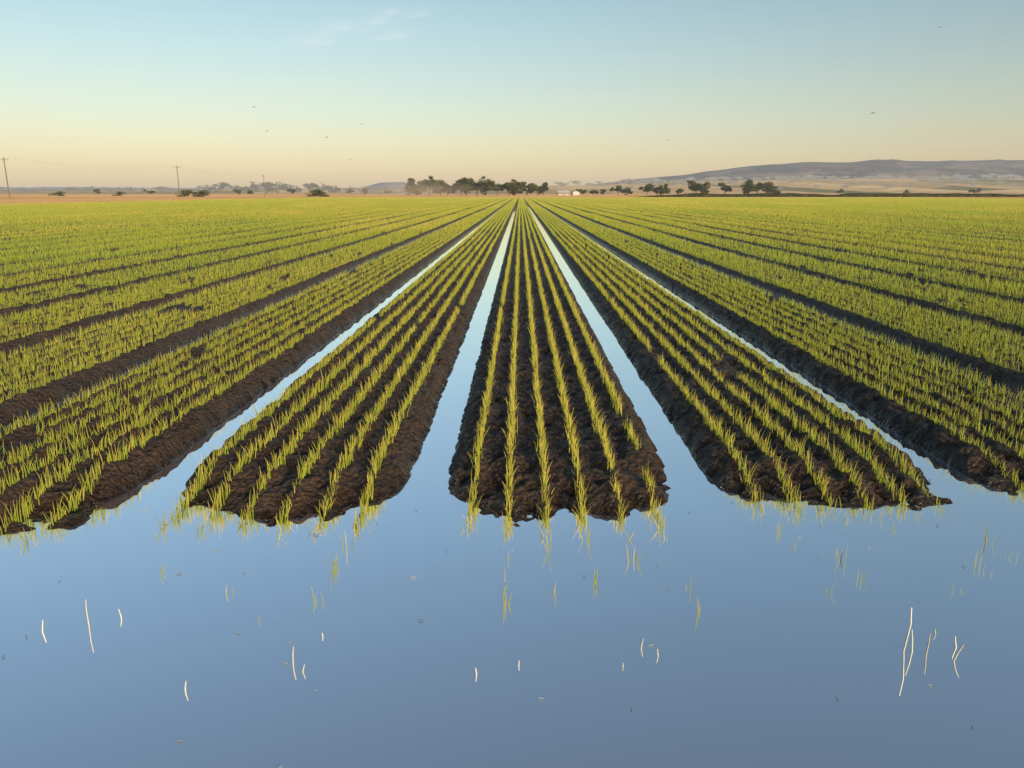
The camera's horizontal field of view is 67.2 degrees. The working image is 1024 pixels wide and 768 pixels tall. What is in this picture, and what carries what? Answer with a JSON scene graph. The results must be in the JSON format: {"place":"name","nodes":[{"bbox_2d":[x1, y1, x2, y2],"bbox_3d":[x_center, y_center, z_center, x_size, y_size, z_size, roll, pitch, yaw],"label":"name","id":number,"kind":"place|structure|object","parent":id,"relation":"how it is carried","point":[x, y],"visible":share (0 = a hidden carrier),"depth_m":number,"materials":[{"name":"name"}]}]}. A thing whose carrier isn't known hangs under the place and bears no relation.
{"place":"outdoors","nodes":[
{"label":"outdoors","id":0,"kind":"place"},
{"bbox_2d":[1,187,277,188],"bbox_3d":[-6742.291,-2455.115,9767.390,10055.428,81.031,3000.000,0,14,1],"label":"ridge","id":1,"kind":"structure","parent":0,"point":[96,187],"depth_m":9311.73,"materials":[{"name":"grey"}]},
{"bbox_2d":[361,182,431,187],"bbox_3d":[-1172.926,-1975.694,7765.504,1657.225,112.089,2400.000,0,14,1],"label":"hill","id":2,"kind":"structure","parent":0,"point":[390,184],"depth_m":7285.24,"materials":[{"name":"grey"}]},
{"bbox_2d":[0,198,1023,767],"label":"water","id":3,"kind":"structure","parent":0,"point":[770,650],"depth_m":3.11,"materials":[{"name":"blue liquid"}]},
{"bbox_2d":[0,178,1023,193],"bbox_3d":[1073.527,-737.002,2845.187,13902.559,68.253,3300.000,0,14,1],"label":"hills","id":4,"kind":"structure","parent":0,"point":[925,185],"depth_m":2073.36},
{"bbox_2d":[647,177,662,182],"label":"tree","id":5,"kind":"object","parent":4,"relation":"on","point":[656,180],"visible":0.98,"depth_m":3340.52,"materials":[{"name":"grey plant"}]},
{"bbox_2d":[793,176,807,180],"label":"building","id":6,"kind":"structure","parent":4,"relation":"on","point":[801,178],"depth_m":2677.01,"materials":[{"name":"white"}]},
{"bbox_2d":[954,174,970,178],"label":"tree","id":7,"kind":"object","parent":4,"relation":"on","point":[958,175],"visible":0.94,"depth_m":2892.63,"materials":[{"name":"grey plant"}]},
{"bbox_2d":[980,173,997,178],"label":"tree","id":8,"kind":"object","parent":4,"relation":"on","point":[987,176],"visible":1,"depth_m":3110.70,"materials":[{"name":"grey plant"}]},
{"bbox_2d":[0,194,1023,203],"bbox_3d":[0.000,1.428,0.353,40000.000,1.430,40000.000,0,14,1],"label":"ground","id":9,"kind":"structure","parent":0,"point":[34,198],"depth_m":360.05,"materials":[{"name":"brown soil"}]},
{"bbox_2d":[3,156,10,198],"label":"power pole","id":10,"kind":"object","parent":9,"relation":"on","point":[4,160],"visible":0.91,"depth_m":197.99,"materials":[{"name":"brown wood"}]},
{"bbox_2d":[24,188,34,192],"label":"tree","id":11,"kind":"object","parent":9,"relation":"on","point":[30,190],"visible":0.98,"depth_m":1764.77,"materials":[{"name":"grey plant"}]},
{"bbox_2d":[38,187,52,192],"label":"tree","id":12,"kind":"object","parent":9,"relation":"on","point":[45,190],"visible":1,"depth_m":1780.84,"materials":[{"name":"grey plant"}]},
{"bbox_2d":[50,191,65,195],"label":"bush","id":13,"kind":"object","parent":9,"relation":"on","point":[59,193],"visible":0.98,"depth_m":417.42,"materials":[{"name":"green plant"}]},
{"bbox_2d":[64,187,78,193],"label":"tree","id":14,"kind":"object","parent":9,"relation":"on","point":[70,188],"visible":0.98,"depth_m":1655.06,"materials":[{"name":"grey plant"}]},
{"bbox_2d":[82,186,96,192],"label":"tree","id":15,"kind":"object","parent":9,"relation":"on","point":[88,189],"visible":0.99,"depth_m":1808.02,"materials":[{"name":"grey plant"}]},
{"bbox_2d":[112,191,125,195],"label":"tree","id":16,"kind":"object","parent":9,"relation":"on","point":[119,193],"visible":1,"depth_m":407.51,"materials":[{"name":"green plant"}]},
{"bbox_2d":[112,187,128,192],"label":"tree","id":17,"kind":"object","parent":9,"relation":"on","point":[117,189],"visible":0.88,"depth_m":1866.02,"materials":[{"name":"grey plant"}]},
{"bbox_2d":[124,186,138,192],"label":"tree","id":18,"kind":"object","parent":9,"relation":"on","point":[130,188],"visible":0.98,"depth_m":1792.71,"materials":[{"name":"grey plant"}]},
{"bbox_2d":[152,186,166,191],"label":"tree","id":19,"kind":"object","parent":9,"relation":"on","point":[158,189],"visible":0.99,"depth_m":1897.10,"materials":[{"name":"grey plant"}]},
{"bbox_2d":[175,189,195,196],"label":"bush","id":20,"kind":"object","parent":9,"relation":"on","point":[186,193],"visible":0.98,"depth_m":324.42,"materials":[{"name":"green plant"}]},
{"bbox_2d":[191,190,209,196],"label":"bush","id":21,"kind":"object","parent":9,"relation":"on","point":[203,193],"visible":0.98,"depth_m":327.39,"materials":[{"name":"green plant"}]},
{"bbox_2d":[196,185,208,191],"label":"tree","id":22,"kind":"object","parent":9,"relation":"on","point":[201,188],"visible":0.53,"depth_m":1921.01,"materials":[{"name":"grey plant"}]},
{"bbox_2d":[204,185,219,193],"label":"tree","id":23,"kind":"object","parent":9,"relation":"on","point":[211,188],"visible":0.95,"depth_m":1303.13,"materials":[{"name":"grey plant"}]},
{"bbox_2d":[212,182,231,193],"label":"tree","id":24,"kind":"object","parent":9,"relation":"on","point":[223,186],"visible":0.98,"depth_m":1406.65,"materials":[{"name":"grey plant"}]},
{"bbox_2d":[228,185,241,193],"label":"tree","id":25,"kind":"object","parent":9,"relation":"on","point":[238,186],"visible":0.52,"depth_m":1359.36,"materials":[{"name":"grey plant"}]},
{"bbox_2d":[244,181,260,193],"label":"tree","id":26,"kind":"object","parent":9,"relation":"on","point":[255,187],"visible":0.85,"depth_m":1343.22,"materials":[{"name":"grey plant"}]},
{"bbox_2d":[258,182,276,193],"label":"tree","id":27,"kind":"object","parent":9,"relation":"on","point":[266,184],"visible":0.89,"depth_m":1326.36,"materials":[{"name":"grey plant"}]},
{"bbox_2d":[268,185,279,193],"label":"tree","id":28,"kind":"object","parent":9,"relation":"on","point":[272,189],"visible":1,"depth_m":1301.94,"materials":[{"name":"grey plant"}]},
{"bbox_2d":[275,182,296,193],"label":"tree","id":29,"kind":"object","parent":9,"relation":"on","point":[284,186],"visible":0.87,"depth_m":1350.40,"materials":[{"name":"grey plant"}]},
{"bbox_2d":[291,186,302,193],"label":"tree","id":30,"kind":"object","parent":9,"relation":"on","point":[298,190],"visible":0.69,"depth_m":1387.06,"materials":[{"name":"grey plant"}]},
{"bbox_2d":[302,183,317,192],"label":"tree","id":31,"kind":"object","parent":9,"relation":"on","point":[309,187],"visible":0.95,"depth_m":1348.89,"materials":[{"name":"grey plant"}]},
{"bbox_2d":[305,189,326,196],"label":"bush","id":32,"kind":"object","parent":9,"relation":"on","point":[316,193],"visible":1,"depth_m":334.36,"materials":[{"name":"green plant"}]},
{"bbox_2d":[309,191,329,196],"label":"bush","id":33,"kind":"object","parent":9,"relation":"on","point":[323,194],"visible":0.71,"depth_m":339.61,"materials":[{"name":"green plant"}]},
{"bbox_2d":[314,185,327,192],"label":"tree","id":34,"kind":"object","parent":9,"relation":"on","point":[318,187],"visible":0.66,"depth_m":1412.12,"materials":[{"name":"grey plant"}]},
{"bbox_2d":[322,184,335,193],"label":"tree","id":35,"kind":"object","parent":9,"relation":"on","point":[329,187],"visible":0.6,"depth_m":1441.80,"materials":[{"name":"grey plant"}]},
{"bbox_2d":[328,186,341,193],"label":"tree","id":36,"kind":"object","parent":9,"relation":"on","point":[336,188],"visible":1,"depth_m":1287.67,"materials":[{"name":"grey plant"}]},
{"bbox_2d":[369,186,380,193],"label":"tree","id":37,"kind":"object","parent":9,"relation":"on","point":[375,190],"visible":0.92,"depth_m":1537.03,"materials":[{"name":"grey plant"}]},
{"bbox_2d":[377,186,388,193],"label":"tree","id":38,"kind":"object","parent":9,"relation":"on","point":[383,188],"visible":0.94,"depth_m":1552.07,"materials":[{"name":"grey plant"}]},
{"bbox_2d":[389,186,401,192],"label":"tree","id":39,"kind":"object","parent":9,"relation":"on","point":[393,190],"visible":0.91,"depth_m":1640.39,"materials":[{"name":"grey plant"}]},
{"bbox_2d":[404,183,418,194],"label":"tree","id":40,"kind":"object","parent":9,"relation":"on","point":[411,189],"visible":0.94,"depth_m":541.85,"materials":[{"name":"green plant"}]},
{"bbox_2d":[405,178,431,194],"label":"tree","id":41,"kind":"object","parent":9,"relation":"on","point":[410,180],"visible":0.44,"depth_m":542.71,"materials":[{"name":"green plant"}]},
{"bbox_2d":[414,176,440,194],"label":"tree","id":42,"kind":"object","parent":9,"relation":"on","point":[435,184],"visible":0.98,"depth_m":540.49,"materials":[{"name":"green plant"}]},
{"bbox_2d":[432,180,451,193],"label":"tree","id":43,"kind":"object","parent":9,"relation":"on","point":[444,186],"visible":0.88,"depth_m":550.30,"materials":[{"name":"green plant"}]},
{"bbox_2d":[448,181,473,194],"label":"tree","id":44,"kind":"object","parent":9,"relation":"on","point":[454,187],"visible":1,"depth_m":522.90,"materials":[{"name":"green plant"}]},
{"bbox_2d":[455,177,475,194],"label":"tree","id":45,"kind":"object","parent":9,"relation":"on","point":[465,180],"visible":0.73,"depth_m":527.43,"materials":[{"name":"green plant"}]},
{"bbox_2d":[468,180,481,194],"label":"tree","id":46,"kind":"object","parent":9,"relation":"on","point":[475,186],"visible":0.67,"depth_m":528.38,"materials":[{"name":"green plant"}]},
{"bbox_2d":[477,175,495,194],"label":"tree","id":47,"kind":"object","parent":9,"relation":"on","point":[485,186],"visible":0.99,"depth_m":525.84,"materials":[{"name":"green plant"}]},
{"bbox_2d":[486,181,508,194],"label":"tree","id":48,"kind":"object","parent":9,"relation":"on","point":[497,187],"visible":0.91,"depth_m":528.32,"materials":[{"name":"green plant"}]},
{"bbox_2d":[501,179,521,194],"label":"tree","id":49,"kind":"object","parent":9,"relation":"on","point":[513,184],"visible":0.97,"depth_m":529.25,"materials":[{"name":"green plant"}]},
{"bbox_2d":[0,198,1023,534],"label":"beds","id":50,"kind":"object","parent":9,"relation":"on","point":[700,440],"visible":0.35,"depth_m":6.72,"materials":[{"name":"soil"}]},
{"bbox_2d":[2,471,972,767],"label":"dry stalks","id":51,"kind":"object","parent":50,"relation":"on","point":[622,665],"visible":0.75,"depth_m":2.92,"materials":[{"name":"beige plant"}]},
{"bbox_2d":[0,197,1023,621],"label":"onion seedlings","id":52,"kind":"object","parent":50,"relation":"on","point":[42,215],"visible":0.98,"depth_m":13.61,"materials":[{"name":"green plant"}]},
{"bbox_2d":[511,185,522,193],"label":"tree","id":53,"kind":"object","parent":9,"relation":"on","point":[517,191],"visible":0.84,"depth_m":537.31,"materials":[{"name":"green plant"}]},
{"bbox_2d":[517,181,536,194],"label":"tree","id":54,"kind":"object","parent":9,"relation":"on","point":[524,187],"visible":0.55,"depth_m":542.66,"materials":[{"name":"green plant"}]},
{"bbox_2d":[527,182,547,194],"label":"tree","id":55,"kind":"object","parent":9,"relation":"on","point":[536,188],"visible":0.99,"depth_m":535.96,"materials":[{"name":"green plant"}]},
{"bbox_2d":[538,186,548,194],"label":"tree","id":56,"kind":"object","parent":9,"relation":"on","point":[544,189],"visible":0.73,"depth_m":551.59,"materials":[{"name":"green plant"}]},
{"bbox_2d":[556,190,578,194],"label":"farm buildings","id":57,"kind":"structure","parent":9,"relation":"on","point":[562,192],"depth_m":581.17,"materials":[{"name":"grey"}]},
{"bbox_2d":[576,189,586,193],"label":"tree","id":58,"kind":"object","parent":9,"relation":"on","point":[580,190],"visible":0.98,"depth_m":620.60,"materials":[{"name":"green plant"}]},
{"bbox_2d":[589,190,598,193],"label":"tree","id":59,"kind":"object","parent":9,"relation":"on","point":[594,191],"visible":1,"depth_m":628.94,"materials":[{"name":"green plant"}]},
{"bbox_2d":[610,185,626,193],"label":"tree","id":60,"kind":"object","parent":9,"relation":"on","point":[618,189],"visible":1,"depth_m":579.98,"materials":[{"name":"green plant"}]},
{"bbox_2d":[621,187,632,194],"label":"tree","id":61,"kind":"object","parent":9,"relation":"on","point":[629,191],"visible":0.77,"depth_m":596.43,"materials":[{"name":"green plant"}]},
{"bbox_2d":[638,183,653,192],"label":"tree","id":62,"kind":"object","parent":9,"relation":"on","point":[649,187],"visible":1,"depth_m":579.62,"materials":[{"name":"green plant"}]},
{"bbox_2d":[653,185,664,194],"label":"tree","id":63,"kind":"object","parent":9,"relation":"on","point":[656,189],"visible":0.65,"depth_m":591.17,"materials":[{"name":"green plant"}]},
{"bbox_2d":[657,183,670,193],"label":"tree","id":64,"kind":"object","parent":9,"relation":"on","point":[665,190],"visible":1,"depth_m":586.79,"materials":[{"name":"green plant"}]},
{"bbox_2d":[675,188,683,193],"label":"tree","id":65,"kind":"object","parent":9,"relation":"on","point":[680,190],"visible":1,"depth_m":600.04,"materials":[{"name":"green plant"}]},
{"bbox_2d":[686,180,710,192],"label":"tree","id":66,"kind":"object","parent":9,"relation":"on","point":[694,186],"visible":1,"depth_m":559.35,"materials":[{"name":"green plant"}]},
{"bbox_2d":[718,182,732,193],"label":"tree","id":67,"kind":"object","parent":9,"relation":"on","point":[725,188],"visible":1,"depth_m":568.77,"materials":[{"name":"green plant"}]},
{"bbox_2d":[740,181,758,193],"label":"tree","id":68,"kind":"object","parent":9,"relation":"on","point":[748,188],"visible":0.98,"depth_m":551.00,"materials":[{"name":"green plant"}]},
{"bbox_2d":[742,179,772,193],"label":"tree","id":69,"kind":"object","parent":9,"relation":"on","point":[759,184],"visible":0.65,"depth_m":553.33,"materials":[{"name":"green plant"}]},
{"bbox_2d":[759,183,777,192],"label":"tree","id":70,"kind":"object","parent":9,"relation":"on","point":[763,188],"visible":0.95,"depth_m":552.83,"materials":[{"name":"green plant"}]},
{"bbox_2d":[968,188,981,192],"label":"tree","id":71,"kind":"object","parent":9,"relation":"on","point":[974,191],"visible":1,"depth_m":872.63,"materials":[{"name":"green plant"}]},
{"bbox_2d":[0,0,1023,188],"label":"sky","id":72,"kind":"structure","parent":0,"point":[538,92],"materials":[{"name":"blue"}]},
{"bbox_2d":[593,159,1023,184],"bbox_3d":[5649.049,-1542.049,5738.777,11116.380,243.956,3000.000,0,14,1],"label":"ridge","id":73,"kind":"structure","parent":0,"point":[895,168],"depth_m":5080.90,"materials":[{"name":"grey"}]},
{"bbox_2d":[641,193,1023,196],"bbox_3d":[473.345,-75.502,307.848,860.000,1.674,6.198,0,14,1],"label":"field bank","id":74,"kind":"structure","parent":0,"point":[850,195],"depth_m":310.21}
]}

